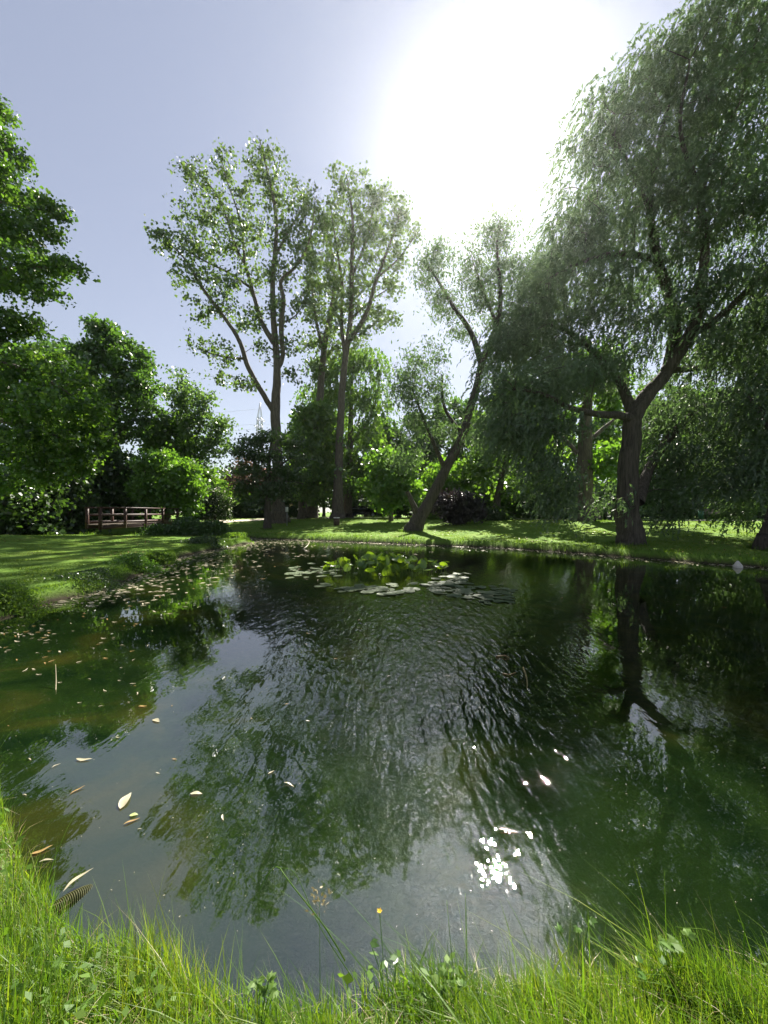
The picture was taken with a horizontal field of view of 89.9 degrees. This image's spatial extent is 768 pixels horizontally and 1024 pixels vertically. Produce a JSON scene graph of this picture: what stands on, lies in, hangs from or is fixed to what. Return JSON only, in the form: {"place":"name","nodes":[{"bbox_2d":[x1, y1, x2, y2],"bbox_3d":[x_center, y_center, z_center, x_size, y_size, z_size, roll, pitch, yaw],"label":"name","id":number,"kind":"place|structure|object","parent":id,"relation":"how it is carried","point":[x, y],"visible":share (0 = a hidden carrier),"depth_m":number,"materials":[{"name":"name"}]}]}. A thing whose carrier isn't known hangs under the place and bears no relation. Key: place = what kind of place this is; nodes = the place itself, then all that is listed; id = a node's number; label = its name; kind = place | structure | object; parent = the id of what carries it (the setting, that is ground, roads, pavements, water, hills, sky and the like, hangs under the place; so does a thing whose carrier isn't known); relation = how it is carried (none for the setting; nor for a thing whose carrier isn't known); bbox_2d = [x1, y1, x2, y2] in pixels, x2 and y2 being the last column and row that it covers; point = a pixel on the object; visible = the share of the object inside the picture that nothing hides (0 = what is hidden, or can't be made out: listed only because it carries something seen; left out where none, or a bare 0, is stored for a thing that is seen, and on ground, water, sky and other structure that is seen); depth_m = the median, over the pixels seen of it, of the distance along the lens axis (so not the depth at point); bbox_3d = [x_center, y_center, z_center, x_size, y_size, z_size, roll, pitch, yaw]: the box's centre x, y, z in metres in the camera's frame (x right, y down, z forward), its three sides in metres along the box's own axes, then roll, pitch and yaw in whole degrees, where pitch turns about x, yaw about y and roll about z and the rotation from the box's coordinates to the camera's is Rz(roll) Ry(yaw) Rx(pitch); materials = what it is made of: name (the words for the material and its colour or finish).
{"place":"outdoors","nodes":[
{"label":"outdoors","id":0,"kind":"place"},
{"bbox_2d":[0,534,225,588],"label":"lawn grass","id":1,"kind":"structure","parent":0,"point":[50,568],"depth_m":12.74,"materials":[{"name":"green plant"}]},
{"bbox_2d":[0,513,767,1023],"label":"ground","id":2,"kind":"structure","parent":0,"point":[408,755],"depth_m":3.31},
{"bbox_2d":[0,581,57,616],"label":"waterside plant","id":3,"kind":"object","parent":2,"relation":"on","point":[9,590],"visible":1,"depth_m":6.73,"materials":[{"name":"green plant"}]},
{"bbox_2d":[0,463,79,534],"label":"hedge shrub","id":4,"kind":"object","parent":2,"relation":"on","point":[15,514],"visible":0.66,"depth_m":24.16,"materials":[{"name":"green plant"}]},
{"bbox_2d":[0,334,80,471],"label":"park tree","id":5,"kind":"object","parent":2,"relation":"on","point":[47,344],"visible":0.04,"depth_m":40.80,"materials":[{"name":"green plant"}]},
{"bbox_2d":[0,93,130,500],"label":"maple tree","id":6,"kind":"object","parent":2,"relation":"on","point":[57,451],"visible":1,"depth_m":19.58,"materials":[{"name":"green plant"}]},
{"bbox_2d":[21,466,115,534],"bbox_3d":[-22.961,-0.279,27.291,7.693,6.520,7.110,0,0,17],"label":"hedge shrub","id":7,"kind":"object","parent":2,"relation":"on","point":[76,492],"visible":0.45,"depth_m":27.05,"materials":[{"name":"green plant"}]},
{"bbox_2d":[54,882,100,915],"bbox_3d":[-1.402,1.772,1.752,0.075,0.110,0.181,0,0,33],"label":"ribbed pipe","id":8,"kind":"object","parent":2,"relation":"on","point":[84,893],"visible":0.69,"depth_m":1.74,"materials":[{"name":"plastic"}]},
{"bbox_2d":[39,567,141,599],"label":"waterside plant","id":9,"kind":"object","parent":2,"relation":"on","point":[88,573],"visible":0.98,"depth_m":8.60,"materials":[{"name":"green plant"}]},
{"bbox_2d":[66,451,128,526],"bbox_3d":[-25.590,-1.766,33.384,6.934,7.683,7.024,0,0,0],"label":"hedge shrub","id":10,"kind":"object","parent":2,"relation":"on","point":[107,477],"visible":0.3,"depth_m":33.09,"materials":[{"name":"green plant"}]},
{"bbox_2d":[57,312,169,518],"bbox_3d":[-24.618,-8.217,34.995,10.175,19.376,6.392,0,0,0],"label":"dense tree","id":11,"kind":"object","parent":2,"relation":"on","point":[108,348],"visible":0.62,"depth_m":33.87,"materials":[{"name":"green plant"}]},
{"bbox_2d":[0,536,250,616],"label":"bank grass","id":12,"kind":"structure","parent":2,"relation":"on","point":[166,551],"depth_m":9.97,"materials":[{"name":"green plant"}]},
{"bbox_2d":[84,507,178,529],"bbox_3d":[-17.325,0.355,27.200,1.833,1.320,10.969,0,0,-4],"label":"footbridge","id":13,"kind":"object","parent":2,"relation":"on","point":[111,523],"visible":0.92,"depth_m":24.73,"materials":[{"name":"brown wood"}]},
{"bbox_2d":[114,460,161,519],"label":"hedge shrub","id":14,"kind":"object","parent":2,"relation":"on","point":[124,479],"visible":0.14,"depth_m":35.48,"materials":[{"name":"green plant"}]},
{"bbox_2d":[103,552,174,574],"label":"waterside plant","id":15,"kind":"object","parent":2,"relation":"on","point":[140,562],"visible":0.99,"depth_m":11.10,"materials":[{"name":"green plant"}]},
{"bbox_2d":[136,523,178,535],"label":"waterside plant","id":16,"kind":"object","parent":2,"relation":"on","point":[154,529],"visible":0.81,"depth_m":23.72,"materials":[{"name":"green plant"}]},
{"bbox_2d":[144,549,183,564],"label":"waterside plant","id":17,"kind":"object","parent":2,"relation":"on","point":[162,558],"visible":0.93,"depth_m":12.83,"materials":[{"name":"green plant"}]},
{"bbox_2d":[120,442,214,518],"bbox_3d":[-18.142,-2.160,32.722,7.252,7.536,4.787,0,0,0],"label":"bright bush","id":18,"kind":"object","parent":2,"relation":"on","point":[164,484],"visible":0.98,"depth_m":31.70,"materials":[{"name":"green plant"}]},
{"bbox_2d":[125,408,238,518],"bbox_3d":[-20.521,-4.369,38.012,12.177,11.218,5.850,0,0,0],"label":"leafy shrub","id":19,"kind":"object","parent":2,"relation":"on","point":[184,442],"visible":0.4,"depth_m":37.31,"materials":[{"name":"green plant"}]},
{"bbox_2d":[145,515,218,535],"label":"waterside plant","id":20,"kind":"object","parent":2,"relation":"on","point":[181,525],"visible":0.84,"depth_m":23.91,"materials":[{"name":"green plant"}]},
{"bbox_2d":[154,363,242,479],"bbox_3d":[-19.768,-6.987,39.712,9.105,16.216,6.078,0,0,0],"label":"slender tree","id":21,"kind":"object","parent":2,"relation":"on","point":[183,400],"visible":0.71,"depth_m":39.57,"materials":[{"name":"green plant"}]},
{"bbox_2d":[175,535,237,549],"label":"waterside plant","id":22,"kind":"object","parent":2,"relation":"on","point":[204,539],"visible":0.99,"depth_m":18.09,"materials":[{"name":"green plant"}]},
{"bbox_2d":[188,519,237,535],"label":"waterside plant","id":23,"kind":"object","parent":2,"relation":"on","point":[216,527],"visible":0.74,"depth_m":24.03,"materials":[{"name":"green plant"}]},
{"bbox_2d":[194,482,240,522],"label":"blossom bush","id":24,"kind":"object","parent":2,"relation":"on","point":[219,508],"visible":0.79,"depth_m":35.45,"materials":[{"name":"green plant"}]},
{"bbox_2d":[143,129,323,523],"bbox_3d":[-13.311,-17.034,36.105,15.885,37.161,8.231,0,0,0],"label":"poplar tree","id":25,"kind":"object","parent":2,"relation":"on","point":[279,514],"visible":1,"depth_m":35.76,"materials":[{"name":"green plant"}]},
{"bbox_2d":[220,532,258,542],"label":"waterside plant","id":26,"kind":"object","parent":2,"relation":"on","point":[237,535],"visible":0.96,"depth_m":21.69,"materials":[{"name":"green plant"}]},
{"bbox_2d":[219,458,263,517],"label":"copper shrub","id":27,"kind":"object","parent":2,"relation":"on","point":[228,479],"visible":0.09,"depth_m":46.74,"materials":[{"name":"brown plant"}]},
{"bbox_2d":[230,492,271,517],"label":"hedge shrub","id":28,"kind":"object","parent":2,"relation":"on","point":[237,511],"visible":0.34,"depth_m":44.26,"materials":[{"name":"green plant"}]},
{"bbox_2d":[254,402,264,466],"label":"power pylon","id":29,"kind":"object","parent":2,"relation":"on","point":[258,420],"visible":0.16,"depth_m":229.66,"materials":[{"name":"metal"}]},
{"bbox_2d":[242,971,278,1023],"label":"leafy weed","id":30,"kind":"object","parent":2,"relation":"on","point":[257,983],"visible":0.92,"depth_m":1.23,"materials":[{"name":"green plant"}]},
{"bbox_2d":[221,427,319,528],"bbox_3d":[-8.984,-2.691,30.948,8.214,8.716,5.123,0,0,0],"label":"spreading tree","id":31,"kind":"object","parent":2,"relation":"on","point":[269,490],"visible":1,"depth_m":30.47,"materials":[{"name":"green plant"}]},
{"bbox_2d":[284,495,319,517],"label":"hedge shrub","id":32,"kind":"object","parent":2,"relation":"on","point":[292,512],"visible":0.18,"depth_m":48.14,"materials":[{"name":"green plant"}]},
{"bbox_2d":[259,866,344,961],"bbox_3d":[-0.302,1.413,1.347,0.335,0.276,0.058,0,0,15],"label":"grass stalk","id":33,"kind":"object","parent":2,"relation":"on","point":[310,908],"depth_m":1.31,"materials":[{"name":"green plant"}]},
{"bbox_2d":[281,867,351,976],"bbox_3d":[-0.241,1.414,1.325,0.282,0.273,0.028,0,0,23],"label":"grass stalk","id":34,"kind":"object","parent":2,"relation":"on","point":[318,924],"depth_m":1.30,"materials":[{"name":"green plant"}]},
{"bbox_2d":[281,396,355,518],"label":"young lime","id":35,"kind":"object","parent":2,"relation":"on","point":[305,420],"visible":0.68,"depth_m":40.18,"materials":[{"name":"green plant"}]},
{"bbox_2d":[305,881,331,1011],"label":"grass stalk","id":36,"kind":"object","parent":2,"relation":"on","point":[323,900],"depth_m":1.27,"materials":[{"name":"plant"}]},
{"bbox_2d":[293,202,347,517],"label":"poplar tree","id":37,"kind":"object","parent":2,"relation":"on","point":[322,340],"visible":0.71,"depth_m":42.75,"materials":[{"name":"green plant"}]},
{"bbox_2d":[282,412,361,516],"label":"park tree","id":38,"kind":"object","parent":2,"relation":"on","point":[323,509],"depth_m":57.82,"materials":[{"name":"green plant"}]},
{"bbox_2d":[334,517,339,524],"bbox_3d":[-3.886,0.755,31.500,0.513,0.620,0.519,0,0,0],"label":"litter bin","id":39,"kind":"object","parent":2,"relation":"on","point":[337,521],"visible":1,"depth_m":31.30,"materials":[{"name":"metal"}]},
{"bbox_2d":[285,343,401,517],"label":"lime tree","id":40,"kind":"object","parent":2,"relation":"on","point":[357,364],"visible":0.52,"depth_m":45.02,"materials":[{"name":"green plant"}]},
{"bbox_2d":[322,490,388,516],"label":"hedge shrub","id":41,"kind":"object","parent":2,"relation":"on","point":[356,502],"visible":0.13,"depth_m":57.06,"materials":[{"name":"green plant"}]},
{"bbox_2d":[352,506,378,516],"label":"parked car","id":42,"kind":"object","parent":2,"relation":"on","point":[360,510],"visible":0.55,"depth_m":49.15,"materials":[{"name":"black paint"}]},
{"bbox_2d":[317,159,425,518],"bbox_3d":[-1.317,-17.508,39.933,11.534,37.085,5.993,0,0,11],"label":"poplar tree","id":43,"kind":"object","parent":2,"relation":"on","point":[352,290],"visible":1,"depth_m":39.65,"materials":[{"name":"green plant"}]},
{"bbox_2d":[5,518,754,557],"bbox_3d":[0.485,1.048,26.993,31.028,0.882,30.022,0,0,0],"label":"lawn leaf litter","id":44,"kind":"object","parent":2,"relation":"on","point":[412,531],"visible":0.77,"depth_m":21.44,"materials":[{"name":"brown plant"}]},
{"bbox_2d":[377,907,382,998],"bbox_3d":[-0.013,1.550,1.325,0.018,0.366,0.029,0,0,35],"label":"buttercup","id":45,"kind":"object","parent":2,"relation":"on","point":[379,910],"visible":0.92,"depth_m":1.33,"materials":[{"name":"green plant"}]},
{"bbox_2d":[0,808,766,1023],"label":"ground ivy","id":46,"kind":"object","parent":2,"relation":"on","point":[347,979],"visible":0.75,"depth_m":1.31,"materials":[{"name":"green plant"}]},
{"bbox_2d":[0,798,767,1023],"bbox_3d":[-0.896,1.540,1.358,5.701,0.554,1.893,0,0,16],"label":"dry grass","id":47,"kind":"structure","parent":2,"relation":"on","point":[397,978],"depth_m":1.32,"materials":[{"name":"plant"}]},
{"bbox_2d":[370,938,397,1013],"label":"leafy weed","id":48,"kind":"object","parent":2,"relation":"on","point":[384,963],"visible":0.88,"depth_m":1.31,"materials":[{"name":"green plant"}]},
{"bbox_2d":[350,439,426,520],"bbox_3d":[0.400,-2.563,34.212,6.944,7.302,6.132,0,0,0],"label":"hazel tree","id":49,"kind":"object","parent":2,"relation":"on","point":[386,490],"visible":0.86,"depth_m":33.06,"materials":[{"name":"green plant"}]},
{"bbox_2d":[373,503,417,517],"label":"hedge shrub","id":50,"kind":"object","parent":2,"relation":"on","point":[404,511],"visible":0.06,"depth_m":45.16,"materials":[{"name":"green plant"}]},
{"bbox_2d":[354,409,446,516],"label":"park tree","id":51,"kind":"object","parent":2,"relation":"on","point":[389,436],"visible":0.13,"depth_m":50.60,"materials":[{"name":"green plant"}]},
{"bbox_2d":[78,529,767,566],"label":"bank grass","id":52,"kind":"structure","parent":2,"relation":"on","point":[412,538],"depth_m":18.58,"materials":[{"name":"green plant"}]},
{"bbox_2d":[417,966,465,1022],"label":"leafy weed","id":53,"kind":"object","parent":2,"relation":"on","point":[422,996],"visible":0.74,"depth_m":1.29,"materials":[{"name":"green plant"}]},
{"bbox_2d":[409,455,481,518],"bbox_3d":[6.097,-2.338,38.302,7.720,7.426,7.714,0,0,0],"label":"golden shrub","id":54,"kind":"object","parent":2,"relation":"on","point":[428,477],"visible":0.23,"depth_m":36.81,"materials":[{"name":"green plant"}]},
{"bbox_2d":[447,907,454,985],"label":"grass stalk","id":55,"kind":"object","parent":2,"relation":"on","point":[450,944],"depth_m":1.33,"materials":[{"name":"green plant"}]},
{"bbox_2d":[430,487,495,524],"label":"purple bush","id":56,"kind":"object","parent":2,"relation":"on","point":[464,507],"visible":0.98,"depth_m":28.37,"materials":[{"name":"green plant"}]},
{"bbox_2d":[417,395,511,495],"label":"park tree","id":57,"kind":"object","parent":2,"relation":"on","point":[458,410],"visible":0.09,"depth_m":52.58,"materials":[{"name":"green plant"}]},
{"bbox_2d":[465,899,466,967],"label":"grass stalk","id":58,"kind":"object","parent":2,"relation":"on","point":[466,943],"depth_m":1.33,"materials":[{"name":"green plant"}]},
{"bbox_2d":[378,202,579,531],"bbox_3d":[6.828,-9.048,26.431,15.099,21.596,6.766,0,0,-9],"label":"leaning willow","id":59,"kind":"object","parent":2,"relation":"on","point":[419,516],"visible":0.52,"depth_m":25.58,"materials":[{"name":"green plant"}]},
{"bbox_2d":[472,486,505,509],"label":"hedge shrub","id":60,"kind":"object","parent":2,"relation":"on","point":[479,492],"visible":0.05,"depth_m":45.19,"materials":[{"name":"green plant"}]},
{"bbox_2d":[479,503,517,520],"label":"dark shrub","id":61,"kind":"object","parent":2,"relation":"on","point":[496,515],"visible":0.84,"depth_m":32.43,"materials":[{"name":"green plant"}]},
{"bbox_2d":[478,462,539,517],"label":"sunlit shrub","id":62,"kind":"object","parent":2,"relation":"on","point":[510,506],"visible":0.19,"depth_m":43.24,"materials":[{"name":"green plant"}]},
{"bbox_2d":[452,379,572,512],"bbox_3d":[11.855,-5.720,36.248,12.114,13.473,7.175,0,0,0],"label":"shade tree","id":63,"kind":"object","parent":2,"relation":"on","point":[476,478],"visible":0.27,"depth_m":35.78,"materials":[{"name":"green plant"}]},
{"bbox_2d":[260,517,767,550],"bbox_3d":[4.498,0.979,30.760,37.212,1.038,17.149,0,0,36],"label":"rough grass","id":64,"kind":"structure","parent":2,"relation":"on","point":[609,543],"depth_m":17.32,"materials":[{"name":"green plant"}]},
{"bbox_2d":[493,401,577,480],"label":"park tree","id":65,"kind":"object","parent":2,"relation":"on","point":[575,433],"visible":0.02,"depth_m":50.65,"materials":[{"name":"green plant"}]},
{"bbox_2d":[509,477,572,518],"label":"sunlit shrub","id":66,"kind":"object","parent":2,"relation":"on","point":[522,511],"visible":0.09,"depth_m":41.48,"materials":[{"name":"green plant"}]},
{"bbox_2d":[533,485,573,518],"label":"hedge shrub","id":67,"kind":"object","parent":2,"relation":"on","point":[551,517],"visible":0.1,"depth_m":37.16,"materials":[{"name":"green plant"}]},
{"bbox_2d":[555,916,597,984],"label":"leafy weed","id":68,"kind":"object","parent":2,"relation":"on","point":[591,920],"visible":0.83,"depth_m":1.39,"materials":[{"name":"green plant"}]},
{"bbox_2d":[530,335,644,521],"bbox_3d":[15.666,-5.739,30.535,9.378,14.973,6.831,0,0,9],"label":"old lime","id":69,"kind":"object","parent":2,"relation":"on","point":[599,464],"visible":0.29,"depth_m":29.64,"materials":[{"name":"green plant"}]},
{"bbox_2d":[564,396,655,491],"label":"park tree","id":70,"kind":"object","parent":2,"relation":"on","point":[607,433],"visible":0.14,"depth_m":42.94,"materials":[{"name":"green plant"}]},
{"bbox_2d":[454,0,767,545],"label":"willow tree","id":71,"kind":"object","parent":2,"relation":"on","point":[709,96],"visible":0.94,"depth_m":15.92,"materials":[{"name":"green plant"}]},
{"bbox_2d":[592,481,658,519],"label":"silver shrub","id":72,"kind":"object","parent":2,"relation":"on","point":[602,492],"visible":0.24,"depth_m":33.76,"materials":[{"name":"green plant"}]},
{"bbox_2d":[635,954,666,998],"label":"leafy weed","id":73,"kind":"object","parent":2,"relation":"on","point":[662,960],"visible":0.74,"depth_m":1.34,"materials":[{"name":"green plant"}]},
{"bbox_2d":[615,383,718,500],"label":"park tree","id":74,"kind":"object","parent":2,"relation":"on","point":[673,389],"visible":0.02,"depth_m":44.67,"materials":[{"name":"green plant"}]},
{"bbox_2d":[656,927,696,994],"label":"leafy weed","id":75,"kind":"object","parent":2,"relation":"on","point":[671,946],"visible":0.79,"depth_m":1.37,"materials":[{"name":"green plant"}]},
{"bbox_2d":[641,483,716,518],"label":"hedge shrub","id":76,"kind":"object","parent":2,"relation":"on","point":[660,512],"visible":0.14,"depth_m":40.81,"materials":[{"name":"green plant"}]},
{"bbox_2d":[678,927,721,980],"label":"grass stalk","id":77,"kind":"object","parent":2,"relation":"on","point":[717,939],"depth_m":1.33,"materials":[{"name":"green plant"}]},
{"bbox_2d":[698,511,703,518],"bbox_3d":[29.653,0.245,36.000,0.453,0.850,0.459,0,0,0],"label":"litter bin","id":78,"kind":"object","parent":2,"relation":"on","point":[700,515],"visible":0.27,"depth_m":35.85,"materials":[{"name":"metal"}]},
{"bbox_2d":[683,381,733,470],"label":"park tree","id":79,"kind":"object","parent":2,"relation":"on","point":[713,385],"depth_m":47.79,"materials":[{"name":"green plant"}]},
{"bbox_2d":[704,509,719,518],"bbox_3d":[31.420,0.220,36.571,1.700,0.960,0.642,0,0,-6],"label":"park bench","id":80,"kind":"object","parent":2,"relation":"on","point":[705,510],"visible":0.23,"depth_m":36.73,"materials":[{"name":"brown wood"}]},
{"bbox_2d":[675,276,767,550],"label":"edge tree","id":81,"kind":"object","parent":2,"relation":"on","point":[745,469],"visible":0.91,"depth_m":15.30,"materials":[{"name":"green plant"}]},
{"bbox_2d":[683,481,762,517],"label":"hedge shrub","id":82,"kind":"object","parent":2,"relation":"on","point":[709,503],"visible":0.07,"depth_m":42.53,"materials":[{"name":"green plant"}]},
{"bbox_2d":[738,920,744,976],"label":"grass stalk","id":83,"kind":"object","parent":2,"relation":"on","point":[743,947],"depth_m":1.34,"materials":[{"name":"green plant"}]},
{"bbox_2d":[721,502,766,518],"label":"hedge shrub","id":84,"kind":"object","parent":2,"relation":"on","point":[758,516],"visible":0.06,"depth_m":40.81,"materials":[{"name":"green plant"}]},
{"bbox_2d":[0,718,767,1023],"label":"tall grass","id":85,"kind":"structure","parent":0,"point":[477,1005],"depth_m":1.32,"materials":[{"name":"green plant"}]},
{"bbox_2d":[0,0,767,512],"label":"sky","id":86,"kind":"structure","parent":0,"point":[458,103],"materials":[{"name":"blue"}]},
{"bbox_2d":[80,573,743,931],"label":"floating specks","id":87,"kind":"object","parent":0,"point":[374,858],"visible":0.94,"depth_m":1.92,"materials":[{"name":"yellow plant"}]},
{"bbox_2d":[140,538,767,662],"bbox_3d":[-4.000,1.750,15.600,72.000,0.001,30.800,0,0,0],"label":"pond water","id":88,"kind":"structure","parent":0,"point":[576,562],"depth_m":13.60,"materials":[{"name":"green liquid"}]},
{"bbox_2d":[32,845,51,853],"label":"fallen leaf","id":89,"kind":"object","parent":88,"relation":"on","point":[40,850],"visible":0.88,"depth_m":1.98,"materials":[{"name":"orange plant"}]},
{"bbox_2d":[55,664,56,692],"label":"upright stem","id":90,"kind":"object","parent":88,"relation":"on","point":[55,679],"visible":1,"depth_m":3.88,"materials":[{"name":"plant"}]},
{"bbox_2d":[64,868,92,889],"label":"fallen leaf","id":91,"kind":"object","parent":88,"relation":"on","point":[74,879],"visible":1,"depth_m":1.80,"materials":[{"name":"beige plant"}]},
{"bbox_2d":[118,793,130,808],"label":"fallen leaf","id":92,"kind":"object","parent":88,"relation":"on","point":[123,801],"visible":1,"depth_m":2.31,"materials":[{"name":"beige plant"}]},
{"bbox_2d":[360,590,373,592],"bbox_3d":[-0.367,1.731,8.359,0.321,0.010,0.279,1,2,-7],"label":"lily pad","id":93,"kind":"object","parent":88,"relation":"on","point":[366,591],"visible":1,"depth_m":8.38,"materials":[{"name":"green plant"}]},
{"bbox_2d":[374,586,387,588],"bbox_3d":[-0.064,1.732,8.827,0.328,0.009,0.286,0,2,20],"label":"lily pad","id":94,"kind":"object","parent":88,"relation":"on","point":[383,587],"visible":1,"depth_m":8.83,"materials":[{"name":"green plant"}]},
{"bbox_2d":[323,551,448,586],"bbox_3d":[0.084,1.610,11.270,3.797,0.889,2.454,0,0,0],"label":"water lily","id":95,"kind":"object","parent":88,"relation":"on","point":[401,562],"visible":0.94,"depth_m":11.04,"materials":[{"name":"green plant"}]},
{"bbox_2d":[42,538,767,607],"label":"floating debris","id":96,"kind":"object","parent":88,"relation":"on","point":[98,593],"visible":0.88,"depth_m":12.29,"materials":[{"name":"plant"}]},
{"bbox_2d":[402,589,414,592],"bbox_3d":[0.535,1.730,8.463,0.332,0.009,0.289,4,3,34],"label":"lily pad","id":97,"kind":"object","parent":88,"relation":"on","point":[409,590],"visible":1,"depth_m":8.48,"materials":[{"name":"green plant"}]},
{"bbox_2d":[522,667,527,693],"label":"bent twig","id":98,"kind":"object","parent":88,"relation":"on","point":[523,668],"visible":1,"depth_m":3.99,"materials":[{"name":"brown wood"}]},
{"bbox_2d":[732,561,742,567],"bbox_3d":[11.187,1.649,12.162,0.250,0.224,0.259,0,0,31],"label":"pointed stone","id":99,"kind":"object","parent":88,"relation":"on","point":[737,564],"visible":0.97,"depth_m":12.11,"materials":[{"name":"grey stone"}]},
{"label":"lily pad","id":100,"kind":"object","parent":88,"relation":"on","visible":0},
{"bbox_2d":[391,590,403,593],"bbox_3d":[0.305,1.729,8.294,0.290,0.009,0.333,-3,2,33],"label":"lily pad","id":101,"kind":"object","parent":100,"relation":"on","point":[399,591],"visible":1,"depth_m":8.32,"materials":[{"name":"green plant"}]},
{"bbox_2d":[219,517,758,522],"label":"path","id":102,"kind":"structure","parent":0,"point":[373,517],"depth_m":38.46,"materials":[{"name":"beige gravel"}]},
{"bbox_2d":[229,518,767,557],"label":"lawn grass","id":103,"kind":"structure","parent":0,"point":[525,523],"depth_m":23.38,"materials":[{"name":"green plant"}]}
]}

